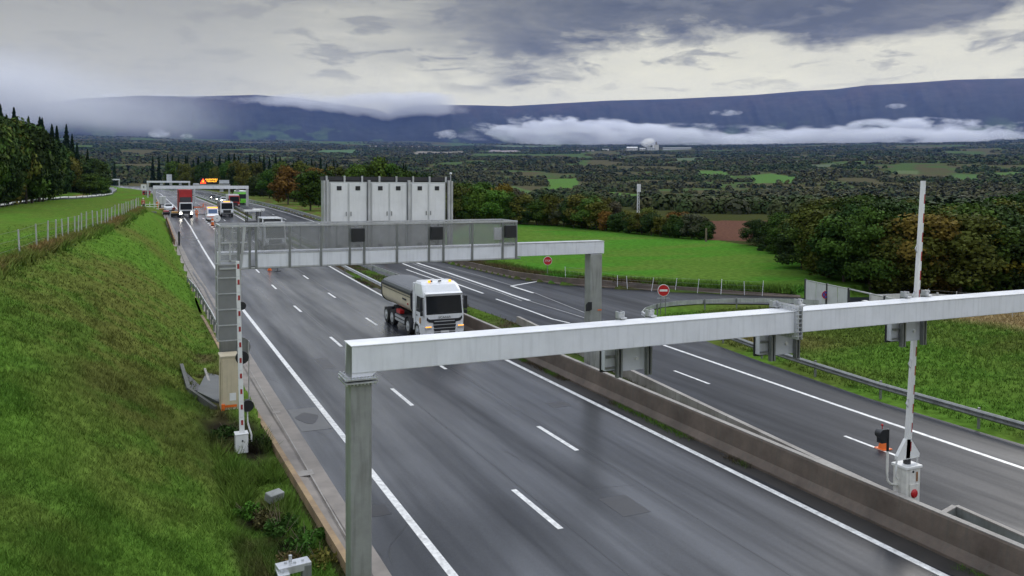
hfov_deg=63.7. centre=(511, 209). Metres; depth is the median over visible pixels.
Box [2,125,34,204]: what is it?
broadleaf tree
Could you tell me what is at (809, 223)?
broadleaf tree
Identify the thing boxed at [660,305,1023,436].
grass
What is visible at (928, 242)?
broadleaf tree
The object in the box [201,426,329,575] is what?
weeds
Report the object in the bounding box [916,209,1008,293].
broadleaf tree
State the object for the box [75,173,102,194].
broadleaf tree
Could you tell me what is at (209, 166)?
broadleaf tree
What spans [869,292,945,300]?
fence
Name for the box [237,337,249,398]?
traffic sign
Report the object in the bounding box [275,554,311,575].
steel frame
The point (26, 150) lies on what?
broadleaf tree
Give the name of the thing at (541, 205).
broadleaf tree
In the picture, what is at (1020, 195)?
broadleaf tree
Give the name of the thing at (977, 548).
median barrier
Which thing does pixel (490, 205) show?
broadleaf tree
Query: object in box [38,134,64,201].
broadleaf tree
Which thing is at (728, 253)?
ground
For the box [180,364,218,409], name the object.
culvert headwall
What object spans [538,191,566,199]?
broadleaf tree
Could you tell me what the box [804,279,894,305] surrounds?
panel fence
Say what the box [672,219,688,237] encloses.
broadleaf tree
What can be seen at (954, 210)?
broadleaf tree
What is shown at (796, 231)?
broadleaf tree
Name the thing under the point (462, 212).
broadleaf tree
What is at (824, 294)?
road sign
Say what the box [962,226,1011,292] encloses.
broadleaf tree
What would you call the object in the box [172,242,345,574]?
kerb wall
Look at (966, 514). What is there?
drain trough
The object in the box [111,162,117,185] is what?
conifer
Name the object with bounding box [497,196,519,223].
broadleaf tree
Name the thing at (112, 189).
service road
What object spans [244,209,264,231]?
road paver
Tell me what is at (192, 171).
broadleaf tree
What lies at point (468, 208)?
broadleaf tree
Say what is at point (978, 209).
broadleaf tree
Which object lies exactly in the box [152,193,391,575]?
gutter
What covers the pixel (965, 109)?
mountains
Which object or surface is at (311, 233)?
road
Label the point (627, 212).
broadleaf tree
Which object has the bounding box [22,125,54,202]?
broadleaf tree
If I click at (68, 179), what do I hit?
broadleaf tree
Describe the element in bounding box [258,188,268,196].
bush
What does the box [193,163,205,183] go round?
broadleaf tree
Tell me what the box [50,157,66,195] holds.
broadleaf tree
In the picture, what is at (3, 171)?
broadleaf tree
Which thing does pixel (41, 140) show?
broadleaf tree
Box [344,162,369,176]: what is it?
broadleaf tree
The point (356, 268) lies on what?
grass
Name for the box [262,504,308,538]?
weed bush
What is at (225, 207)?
works truck
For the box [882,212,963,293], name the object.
broadleaf tree
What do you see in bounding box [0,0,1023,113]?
sky
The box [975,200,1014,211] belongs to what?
broadleaf tree
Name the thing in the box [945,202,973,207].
broadleaf tree
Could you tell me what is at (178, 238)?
bollard post
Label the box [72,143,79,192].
conifer
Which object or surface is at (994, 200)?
broadleaf tree
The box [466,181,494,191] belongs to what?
broadleaf tree
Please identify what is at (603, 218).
broadleaf tree
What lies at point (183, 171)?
broadleaf tree
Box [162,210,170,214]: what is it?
car
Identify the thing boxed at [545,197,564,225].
broadleaf tree
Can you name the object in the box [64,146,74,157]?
broadleaf tree
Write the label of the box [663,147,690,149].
factory hall
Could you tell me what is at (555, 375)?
weeds
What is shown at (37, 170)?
broadleaf tree
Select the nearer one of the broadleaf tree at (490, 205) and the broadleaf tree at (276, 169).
the broadleaf tree at (490, 205)
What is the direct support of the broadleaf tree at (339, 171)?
on the ground at (728, 253)
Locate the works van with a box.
[205,207,218,220]
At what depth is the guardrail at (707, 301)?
61.37 m
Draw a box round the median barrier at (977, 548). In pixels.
[463,313,1023,575]
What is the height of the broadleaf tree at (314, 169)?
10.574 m
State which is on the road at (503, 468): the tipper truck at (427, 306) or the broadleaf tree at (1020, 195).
the tipper truck at (427, 306)
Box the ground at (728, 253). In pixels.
[0,135,1023,575]
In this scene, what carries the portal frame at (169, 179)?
on the ground at (728, 253)
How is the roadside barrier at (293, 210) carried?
on the ground at (728, 253)
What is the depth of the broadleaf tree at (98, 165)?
295.10 m
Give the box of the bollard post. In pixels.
[178,231,179,245]
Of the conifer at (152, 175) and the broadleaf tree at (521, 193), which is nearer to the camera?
the broadleaf tree at (521, 193)
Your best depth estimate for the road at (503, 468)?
26.54 m
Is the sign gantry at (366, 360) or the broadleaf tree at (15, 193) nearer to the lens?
the sign gantry at (366, 360)
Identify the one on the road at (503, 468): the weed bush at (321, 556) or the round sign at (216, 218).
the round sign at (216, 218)
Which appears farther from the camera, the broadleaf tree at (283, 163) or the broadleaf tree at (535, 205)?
the broadleaf tree at (283, 163)
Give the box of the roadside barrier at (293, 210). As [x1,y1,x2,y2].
[191,189,320,219]
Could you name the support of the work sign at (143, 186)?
on the ground at (728, 253)
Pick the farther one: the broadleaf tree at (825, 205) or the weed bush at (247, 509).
the broadleaf tree at (825, 205)
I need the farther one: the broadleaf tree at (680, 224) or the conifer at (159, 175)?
the conifer at (159, 175)
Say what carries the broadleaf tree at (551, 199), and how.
on the ground at (728, 253)
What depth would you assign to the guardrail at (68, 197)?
213.91 m
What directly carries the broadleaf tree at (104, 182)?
on the ground at (728, 253)
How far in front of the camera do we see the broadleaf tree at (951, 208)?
76.27 m
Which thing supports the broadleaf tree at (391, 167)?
on the ground at (728, 253)
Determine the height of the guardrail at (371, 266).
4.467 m
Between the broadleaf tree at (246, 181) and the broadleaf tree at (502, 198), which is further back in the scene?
the broadleaf tree at (246, 181)
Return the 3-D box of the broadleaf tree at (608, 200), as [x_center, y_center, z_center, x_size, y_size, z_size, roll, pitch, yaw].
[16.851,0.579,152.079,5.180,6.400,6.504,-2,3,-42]
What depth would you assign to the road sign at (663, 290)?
58.84 m
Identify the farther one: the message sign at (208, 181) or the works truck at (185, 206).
the message sign at (208, 181)
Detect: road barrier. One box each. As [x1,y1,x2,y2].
[234,261,248,453]
[891,181,925,500]
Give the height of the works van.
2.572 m
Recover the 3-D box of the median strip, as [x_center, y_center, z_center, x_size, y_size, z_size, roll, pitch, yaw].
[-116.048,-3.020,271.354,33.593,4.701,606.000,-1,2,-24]
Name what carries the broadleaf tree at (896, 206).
on the ground at (728, 253)
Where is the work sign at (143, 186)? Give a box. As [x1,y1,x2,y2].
[141,184,145,194]
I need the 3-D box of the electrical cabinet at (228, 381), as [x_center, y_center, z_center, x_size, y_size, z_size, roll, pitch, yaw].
[-11.148,6.859,32.429,0.700,2.390,1.019,-1,2,-24]
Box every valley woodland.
[59,134,1023,198]
[146,183,994,214]
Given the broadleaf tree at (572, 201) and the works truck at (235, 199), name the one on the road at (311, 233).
the works truck at (235, 199)
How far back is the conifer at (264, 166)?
383.64 m
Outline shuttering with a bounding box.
[166,217,174,244]
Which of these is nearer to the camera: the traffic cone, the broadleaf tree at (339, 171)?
the traffic cone
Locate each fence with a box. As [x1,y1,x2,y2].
[1,198,138,252]
[565,267,763,295]
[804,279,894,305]
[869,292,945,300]
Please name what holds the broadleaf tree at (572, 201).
on the ground at (728, 253)
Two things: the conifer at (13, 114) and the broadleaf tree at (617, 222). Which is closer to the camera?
the broadleaf tree at (617, 222)
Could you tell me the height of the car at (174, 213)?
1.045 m
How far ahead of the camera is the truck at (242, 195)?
216.34 m
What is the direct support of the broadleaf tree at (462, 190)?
on the ground at (728, 253)
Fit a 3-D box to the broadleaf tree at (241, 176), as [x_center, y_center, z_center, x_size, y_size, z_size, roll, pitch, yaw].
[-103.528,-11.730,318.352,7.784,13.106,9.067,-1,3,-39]
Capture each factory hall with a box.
[627,147,637,150]
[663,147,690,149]
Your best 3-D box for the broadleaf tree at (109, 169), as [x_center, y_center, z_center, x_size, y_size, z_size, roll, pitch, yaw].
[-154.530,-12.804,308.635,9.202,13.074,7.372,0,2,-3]
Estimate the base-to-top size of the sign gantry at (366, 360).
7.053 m
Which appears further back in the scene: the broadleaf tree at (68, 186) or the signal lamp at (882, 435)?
the broadleaf tree at (68, 186)
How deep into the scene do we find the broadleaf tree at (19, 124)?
176.32 m
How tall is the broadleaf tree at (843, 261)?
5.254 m
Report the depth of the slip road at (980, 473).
34.09 m
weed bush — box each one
[210,423,238,441]
[232,500,264,520]
[248,433,271,448]
[251,507,283,530]
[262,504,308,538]
[272,543,303,566]
[281,523,324,553]
[307,547,339,570]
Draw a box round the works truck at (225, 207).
[217,201,234,216]
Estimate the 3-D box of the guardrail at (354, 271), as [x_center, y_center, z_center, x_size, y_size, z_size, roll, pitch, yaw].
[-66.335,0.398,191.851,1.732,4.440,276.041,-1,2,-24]
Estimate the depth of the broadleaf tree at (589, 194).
155.49 m
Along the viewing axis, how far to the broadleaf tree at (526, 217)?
156.75 m
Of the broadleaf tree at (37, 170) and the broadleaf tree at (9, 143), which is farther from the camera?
the broadleaf tree at (37, 170)
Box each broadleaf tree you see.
[0,114,34,193]
[0,116,47,202]
[0,121,15,166]
[0,128,10,200]
[0,131,18,203]
[0,137,11,196]
[0,161,8,182]
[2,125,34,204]
[2,127,16,193]
[5,134,28,204]
[11,127,34,204]
[12,116,33,125]
[15,135,42,204]
[20,123,58,203]
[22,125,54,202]
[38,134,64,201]
[40,169,59,201]
[44,166,64,199]
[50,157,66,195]
[53,148,69,195]
[56,151,72,195]
[58,158,74,195]
[59,143,70,188]
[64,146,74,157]
[69,156,82,192]
[73,153,86,160]
[74,177,90,194]
[75,163,99,189]
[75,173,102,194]
[90,180,102,193]
[91,159,111,180]
[93,176,111,193]
[95,159,111,188]
[163,160,178,185]
[176,163,190,185]
[188,166,198,184]
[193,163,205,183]
[202,161,214,189]
[208,166,221,189]
[217,160,231,182]
[223,165,236,192]
[226,160,239,174]
[233,163,251,189]
[243,179,251,190]
[246,175,259,196]
[249,162,263,175]
[255,169,275,197]
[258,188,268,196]
[264,167,278,198]
[267,165,305,204]
[272,162,280,168]
[273,173,286,197]
[277,161,287,166]
[289,169,325,210]
[293,160,310,171]
[300,165,314,171]
[305,167,329,203]
[312,168,334,202]
[329,166,346,176]
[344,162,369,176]
[366,156,387,176]
[385,163,401,176]
[389,167,417,176]
[417,172,433,176]
[445,183,455,215]
[445,193,456,219]
[446,186,470,218]
[453,181,470,188]
[454,195,473,218]
[462,190,477,218]
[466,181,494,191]
[472,187,489,218]
[476,192,497,220]
[477,189,505,220]
[491,191,518,223]
[495,183,513,192]
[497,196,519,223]
[508,193,534,223]
[514,190,526,196]
[517,200,535,224]
[527,199,545,224]
[532,201,550,224]
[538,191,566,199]
[538,194,559,225]
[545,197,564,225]
[548,201,572,225]
[558,199,573,226]
[563,193,589,227]
[570,198,603,228]
[579,192,601,198]
[582,201,612,229]
[594,196,614,212]
[597,211,611,230]
[607,200,622,227]
[607,212,625,231]
[607,217,616,231]
[622,210,634,219]
[622,217,633,232]
[626,212,640,233]
[628,212,649,234]
[639,212,661,234]
[641,206,660,214]
[651,216,667,235]
[660,223,669,236]
[665,214,680,237]
[666,211,689,235]
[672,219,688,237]
[679,213,703,238]
[687,221,705,238]
[695,225,713,238]
[703,220,715,233]
[738,219,763,242]
[752,213,783,245]
[756,244,764,250]
[758,212,789,236]
[764,226,778,253]
[773,234,803,267]
[774,216,788,233]
[775,220,798,256]
[778,198,831,234]
[781,210,815,269]
[787,207,843,277]
[794,204,840,233]
[806,201,892,280]
[806,215,866,281]
[822,194,861,201]
[823,195,875,211]
[829,204,905,289]
[835,237,890,283]
[849,193,900,204]
[853,236,911,292]
[863,238,934,293]
[864,217,954,293]
[869,198,917,217]
[879,199,928,216]
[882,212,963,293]
[902,238,971,293]
[903,198,928,205]
[906,217,946,291]
[909,202,947,214]
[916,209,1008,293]
[928,230,1006,294]
[936,205,956,215]
[938,204,969,213]
[939,251,956,293]
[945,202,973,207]
[950,203,1023,291]
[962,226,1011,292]
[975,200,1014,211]
[981,194,1017,205]
[987,220,1023,290]
[992,198,1023,214]
[992,208,1023,286]
[993,197,1023,203]
[997,227,1023,289]
[1002,224,1023,290]
[1004,202,1023,217]
[1009,191,1023,204]
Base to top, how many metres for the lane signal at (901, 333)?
1.491 m
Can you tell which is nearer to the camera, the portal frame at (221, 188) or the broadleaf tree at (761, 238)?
the broadleaf tree at (761, 238)
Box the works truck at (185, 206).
[177,189,193,216]
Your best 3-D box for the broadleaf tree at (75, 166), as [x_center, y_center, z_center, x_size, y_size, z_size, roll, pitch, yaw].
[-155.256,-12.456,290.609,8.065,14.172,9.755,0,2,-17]
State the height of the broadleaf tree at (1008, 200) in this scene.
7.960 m
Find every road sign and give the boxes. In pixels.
[543,256,551,272]
[657,284,668,314]
[821,290,826,303]
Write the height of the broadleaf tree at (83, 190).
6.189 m
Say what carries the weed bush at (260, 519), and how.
on the ground at (728, 253)
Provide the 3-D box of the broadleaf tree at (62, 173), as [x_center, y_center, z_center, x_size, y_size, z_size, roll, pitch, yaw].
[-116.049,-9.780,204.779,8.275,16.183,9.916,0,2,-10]
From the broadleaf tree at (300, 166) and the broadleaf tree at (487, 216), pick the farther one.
the broadleaf tree at (300, 166)
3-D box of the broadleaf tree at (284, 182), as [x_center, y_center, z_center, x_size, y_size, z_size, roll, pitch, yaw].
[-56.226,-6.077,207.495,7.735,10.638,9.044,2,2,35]
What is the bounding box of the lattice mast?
[637,184,640,211]
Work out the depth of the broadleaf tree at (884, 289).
68.62 m
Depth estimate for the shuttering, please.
125.12 m
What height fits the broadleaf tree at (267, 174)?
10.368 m
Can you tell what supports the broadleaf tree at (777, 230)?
on the ground at (728, 253)
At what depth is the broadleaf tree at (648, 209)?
139.12 m
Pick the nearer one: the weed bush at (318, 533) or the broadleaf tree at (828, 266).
the weed bush at (318, 533)
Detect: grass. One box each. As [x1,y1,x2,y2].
[0,205,147,279]
[306,246,653,390]
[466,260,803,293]
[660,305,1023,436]
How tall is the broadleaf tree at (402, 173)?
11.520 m
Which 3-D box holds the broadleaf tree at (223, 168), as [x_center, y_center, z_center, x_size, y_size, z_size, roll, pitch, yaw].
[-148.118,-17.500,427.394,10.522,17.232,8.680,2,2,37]
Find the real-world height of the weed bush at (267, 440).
0.529 m
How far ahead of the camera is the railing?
178.77 m
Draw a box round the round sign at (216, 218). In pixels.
[213,215,220,221]
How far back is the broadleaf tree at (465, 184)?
170.33 m
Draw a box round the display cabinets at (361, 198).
[320,173,452,247]
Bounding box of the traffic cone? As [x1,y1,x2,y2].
[874,443,891,450]
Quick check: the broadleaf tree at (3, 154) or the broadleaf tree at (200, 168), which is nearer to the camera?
the broadleaf tree at (3, 154)
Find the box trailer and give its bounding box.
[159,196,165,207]
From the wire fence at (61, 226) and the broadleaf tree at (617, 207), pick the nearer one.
the wire fence at (61, 226)
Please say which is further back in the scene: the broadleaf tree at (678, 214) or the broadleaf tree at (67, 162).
the broadleaf tree at (67, 162)
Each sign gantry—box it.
[215,219,603,368]
[338,289,1023,575]
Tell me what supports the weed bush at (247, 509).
on the ground at (728, 253)
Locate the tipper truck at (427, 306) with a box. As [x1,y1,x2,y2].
[381,275,466,334]
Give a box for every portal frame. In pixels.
[147,174,189,197]
[153,186,248,206]
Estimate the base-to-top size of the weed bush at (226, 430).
0.462 m
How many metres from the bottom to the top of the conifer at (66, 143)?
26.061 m
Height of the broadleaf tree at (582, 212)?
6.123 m
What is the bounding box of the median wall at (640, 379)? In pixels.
[516,316,878,484]
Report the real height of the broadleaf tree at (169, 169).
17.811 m
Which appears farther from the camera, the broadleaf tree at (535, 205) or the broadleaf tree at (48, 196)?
the broadleaf tree at (48, 196)
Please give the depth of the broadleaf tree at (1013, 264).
67.33 m
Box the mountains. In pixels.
[2,78,1023,143]
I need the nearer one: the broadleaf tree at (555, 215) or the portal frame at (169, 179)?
the broadleaf tree at (555, 215)
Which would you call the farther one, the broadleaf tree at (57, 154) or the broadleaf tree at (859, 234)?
the broadleaf tree at (57, 154)
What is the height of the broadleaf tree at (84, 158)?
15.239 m
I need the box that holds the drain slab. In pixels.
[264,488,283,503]
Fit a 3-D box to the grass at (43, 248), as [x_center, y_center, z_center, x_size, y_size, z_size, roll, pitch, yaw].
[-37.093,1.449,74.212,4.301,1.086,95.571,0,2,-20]
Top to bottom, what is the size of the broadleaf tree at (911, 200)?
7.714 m
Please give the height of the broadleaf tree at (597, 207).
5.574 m
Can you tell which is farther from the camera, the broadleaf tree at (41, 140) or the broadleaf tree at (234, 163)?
the broadleaf tree at (234, 163)
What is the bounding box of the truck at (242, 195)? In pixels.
[234,190,245,202]
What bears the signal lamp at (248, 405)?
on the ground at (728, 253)
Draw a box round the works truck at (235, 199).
[226,194,240,206]
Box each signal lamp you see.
[244,399,253,441]
[875,424,896,485]
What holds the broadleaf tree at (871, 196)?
on the ground at (728, 253)
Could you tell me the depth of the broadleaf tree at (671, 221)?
128.35 m
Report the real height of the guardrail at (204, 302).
1.000 m
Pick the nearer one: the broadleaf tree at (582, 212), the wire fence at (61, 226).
the wire fence at (61, 226)
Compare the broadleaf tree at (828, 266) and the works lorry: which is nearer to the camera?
the broadleaf tree at (828, 266)
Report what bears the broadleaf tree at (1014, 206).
on the ground at (728, 253)
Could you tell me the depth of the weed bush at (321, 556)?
20.53 m
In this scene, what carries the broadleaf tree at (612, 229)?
on the ground at (728, 253)
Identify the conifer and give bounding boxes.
[12,107,16,120]
[49,124,66,193]
[55,126,65,193]
[62,124,70,191]
[70,134,75,153]
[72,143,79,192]
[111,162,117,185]
[149,155,156,186]
[156,156,161,185]
[262,155,265,170]
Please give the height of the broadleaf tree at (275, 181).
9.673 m
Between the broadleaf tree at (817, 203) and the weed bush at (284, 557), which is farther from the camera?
the broadleaf tree at (817, 203)
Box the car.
[164,204,172,210]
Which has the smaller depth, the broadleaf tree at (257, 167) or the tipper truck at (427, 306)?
the tipper truck at (427, 306)
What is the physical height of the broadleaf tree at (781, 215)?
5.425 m
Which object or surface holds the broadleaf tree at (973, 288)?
on the ground at (728, 253)
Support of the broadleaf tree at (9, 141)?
on the ground at (728, 253)
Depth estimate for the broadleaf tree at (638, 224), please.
135.53 m
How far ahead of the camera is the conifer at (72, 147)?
306.92 m
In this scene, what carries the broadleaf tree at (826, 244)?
on the ground at (728, 253)
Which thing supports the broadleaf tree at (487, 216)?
on the ground at (728, 253)
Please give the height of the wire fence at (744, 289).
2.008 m
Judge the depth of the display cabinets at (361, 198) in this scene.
35.46 m
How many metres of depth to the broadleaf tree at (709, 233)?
124.60 m
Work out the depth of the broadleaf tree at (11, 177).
153.24 m
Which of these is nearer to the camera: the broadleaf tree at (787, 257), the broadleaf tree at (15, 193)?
the broadleaf tree at (787, 257)
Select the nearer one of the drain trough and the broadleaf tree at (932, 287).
the drain trough
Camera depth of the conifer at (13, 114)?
243.63 m
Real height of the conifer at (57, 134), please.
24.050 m
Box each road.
[1,187,114,206]
[115,186,983,575]
[128,186,501,279]
[402,263,1023,532]
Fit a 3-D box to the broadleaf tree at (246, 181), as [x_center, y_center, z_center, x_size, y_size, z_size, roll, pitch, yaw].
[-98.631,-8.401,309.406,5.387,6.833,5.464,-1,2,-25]
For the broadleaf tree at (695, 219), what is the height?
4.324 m
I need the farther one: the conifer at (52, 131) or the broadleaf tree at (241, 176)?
the broadleaf tree at (241, 176)
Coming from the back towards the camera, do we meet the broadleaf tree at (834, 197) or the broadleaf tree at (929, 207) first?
the broadleaf tree at (834, 197)
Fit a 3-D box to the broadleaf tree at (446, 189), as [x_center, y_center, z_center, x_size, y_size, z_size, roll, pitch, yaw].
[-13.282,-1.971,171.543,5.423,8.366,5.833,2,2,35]
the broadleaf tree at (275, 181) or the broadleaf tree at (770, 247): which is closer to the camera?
the broadleaf tree at (770, 247)
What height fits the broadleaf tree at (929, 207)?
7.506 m
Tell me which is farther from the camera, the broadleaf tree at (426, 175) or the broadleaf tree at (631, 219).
the broadleaf tree at (426, 175)
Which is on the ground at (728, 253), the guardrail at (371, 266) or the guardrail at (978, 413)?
the guardrail at (978, 413)
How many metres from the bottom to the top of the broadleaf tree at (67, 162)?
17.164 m
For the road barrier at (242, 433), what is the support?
on the ground at (728, 253)
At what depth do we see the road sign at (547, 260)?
77.28 m
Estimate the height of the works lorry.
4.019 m
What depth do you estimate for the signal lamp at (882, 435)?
22.75 m
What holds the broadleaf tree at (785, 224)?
on the ground at (728, 253)
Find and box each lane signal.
[599,309,656,377]
[753,298,805,361]
[884,290,932,346]
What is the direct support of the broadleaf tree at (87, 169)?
on the ground at (728, 253)
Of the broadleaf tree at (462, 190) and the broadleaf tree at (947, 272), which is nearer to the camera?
the broadleaf tree at (947, 272)
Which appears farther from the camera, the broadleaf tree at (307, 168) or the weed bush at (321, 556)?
the broadleaf tree at (307, 168)
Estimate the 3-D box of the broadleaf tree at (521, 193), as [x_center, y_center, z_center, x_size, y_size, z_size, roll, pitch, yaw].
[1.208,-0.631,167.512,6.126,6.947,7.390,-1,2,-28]
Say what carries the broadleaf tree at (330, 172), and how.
on the ground at (728, 253)
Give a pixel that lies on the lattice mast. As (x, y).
(638, 187)
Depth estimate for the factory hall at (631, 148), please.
5531.78 m
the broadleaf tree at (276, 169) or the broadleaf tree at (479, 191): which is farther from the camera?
the broadleaf tree at (276, 169)
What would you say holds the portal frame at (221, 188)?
on the ground at (728, 253)
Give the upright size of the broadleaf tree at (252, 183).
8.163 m
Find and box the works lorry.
[257,216,287,248]
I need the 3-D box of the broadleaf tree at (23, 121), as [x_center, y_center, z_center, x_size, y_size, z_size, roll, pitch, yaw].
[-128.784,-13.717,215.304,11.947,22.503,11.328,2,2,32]
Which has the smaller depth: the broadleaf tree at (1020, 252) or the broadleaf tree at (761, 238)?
the broadleaf tree at (1020, 252)
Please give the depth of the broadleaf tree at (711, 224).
129.33 m
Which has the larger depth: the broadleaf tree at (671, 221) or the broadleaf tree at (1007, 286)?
the broadleaf tree at (671, 221)
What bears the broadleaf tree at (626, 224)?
on the ground at (728, 253)
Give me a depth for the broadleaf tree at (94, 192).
266.85 m
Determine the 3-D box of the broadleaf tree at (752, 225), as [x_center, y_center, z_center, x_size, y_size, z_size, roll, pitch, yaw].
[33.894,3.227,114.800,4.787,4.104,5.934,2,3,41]
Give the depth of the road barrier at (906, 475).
22.87 m
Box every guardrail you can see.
[0,188,116,207]
[187,277,215,330]
[195,193,462,298]
[195,195,380,285]
[641,298,837,317]
[722,338,1023,430]
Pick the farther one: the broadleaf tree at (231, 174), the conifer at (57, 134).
the broadleaf tree at (231, 174)
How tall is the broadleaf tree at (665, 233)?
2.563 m
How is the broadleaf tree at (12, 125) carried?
on the ground at (728, 253)
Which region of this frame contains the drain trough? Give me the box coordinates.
[942,505,1023,544]
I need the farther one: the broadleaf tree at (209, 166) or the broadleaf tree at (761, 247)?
the broadleaf tree at (209, 166)
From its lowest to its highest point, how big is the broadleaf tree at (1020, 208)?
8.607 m
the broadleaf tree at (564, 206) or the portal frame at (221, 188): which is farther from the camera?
the portal frame at (221, 188)
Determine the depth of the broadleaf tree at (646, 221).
133.36 m
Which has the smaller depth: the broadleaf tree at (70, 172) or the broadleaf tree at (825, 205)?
the broadleaf tree at (825, 205)
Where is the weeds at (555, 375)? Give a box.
[351,276,990,575]
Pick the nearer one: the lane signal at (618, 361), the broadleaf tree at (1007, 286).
the lane signal at (618, 361)
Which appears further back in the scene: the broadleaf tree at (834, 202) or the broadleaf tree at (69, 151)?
the broadleaf tree at (69, 151)
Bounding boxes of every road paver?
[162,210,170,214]
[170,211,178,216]
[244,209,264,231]
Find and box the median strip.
[123,186,639,385]
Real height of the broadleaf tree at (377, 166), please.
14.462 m
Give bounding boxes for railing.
[145,202,158,208]
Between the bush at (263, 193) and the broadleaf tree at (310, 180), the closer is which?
the broadleaf tree at (310, 180)
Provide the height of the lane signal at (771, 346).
1.491 m
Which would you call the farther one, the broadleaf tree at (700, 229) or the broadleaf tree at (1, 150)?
the broadleaf tree at (1, 150)
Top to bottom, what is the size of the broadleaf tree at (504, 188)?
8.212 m
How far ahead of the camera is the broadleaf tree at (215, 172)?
419.37 m
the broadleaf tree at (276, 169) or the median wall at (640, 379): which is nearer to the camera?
the median wall at (640, 379)
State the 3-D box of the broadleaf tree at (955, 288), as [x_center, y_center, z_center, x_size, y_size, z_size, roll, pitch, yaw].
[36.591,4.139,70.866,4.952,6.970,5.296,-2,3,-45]
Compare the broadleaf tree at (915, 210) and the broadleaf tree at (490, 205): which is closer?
the broadleaf tree at (915, 210)
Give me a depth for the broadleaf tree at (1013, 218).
69.53 m
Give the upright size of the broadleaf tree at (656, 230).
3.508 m
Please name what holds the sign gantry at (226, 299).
on the ground at (728, 253)
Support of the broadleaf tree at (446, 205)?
on the ground at (728, 253)
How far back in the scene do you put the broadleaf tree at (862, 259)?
69.48 m
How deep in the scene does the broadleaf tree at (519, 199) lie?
157.20 m
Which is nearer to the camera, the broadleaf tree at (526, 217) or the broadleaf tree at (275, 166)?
the broadleaf tree at (526, 217)
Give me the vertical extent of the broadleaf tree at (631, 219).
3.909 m
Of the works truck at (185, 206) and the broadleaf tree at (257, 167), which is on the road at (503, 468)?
the works truck at (185, 206)
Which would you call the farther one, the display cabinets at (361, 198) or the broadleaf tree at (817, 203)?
the broadleaf tree at (817, 203)
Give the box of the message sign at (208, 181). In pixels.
[193,178,229,200]
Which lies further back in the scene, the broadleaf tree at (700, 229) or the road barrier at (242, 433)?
the broadleaf tree at (700, 229)
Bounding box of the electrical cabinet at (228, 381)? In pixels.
[218,351,237,410]

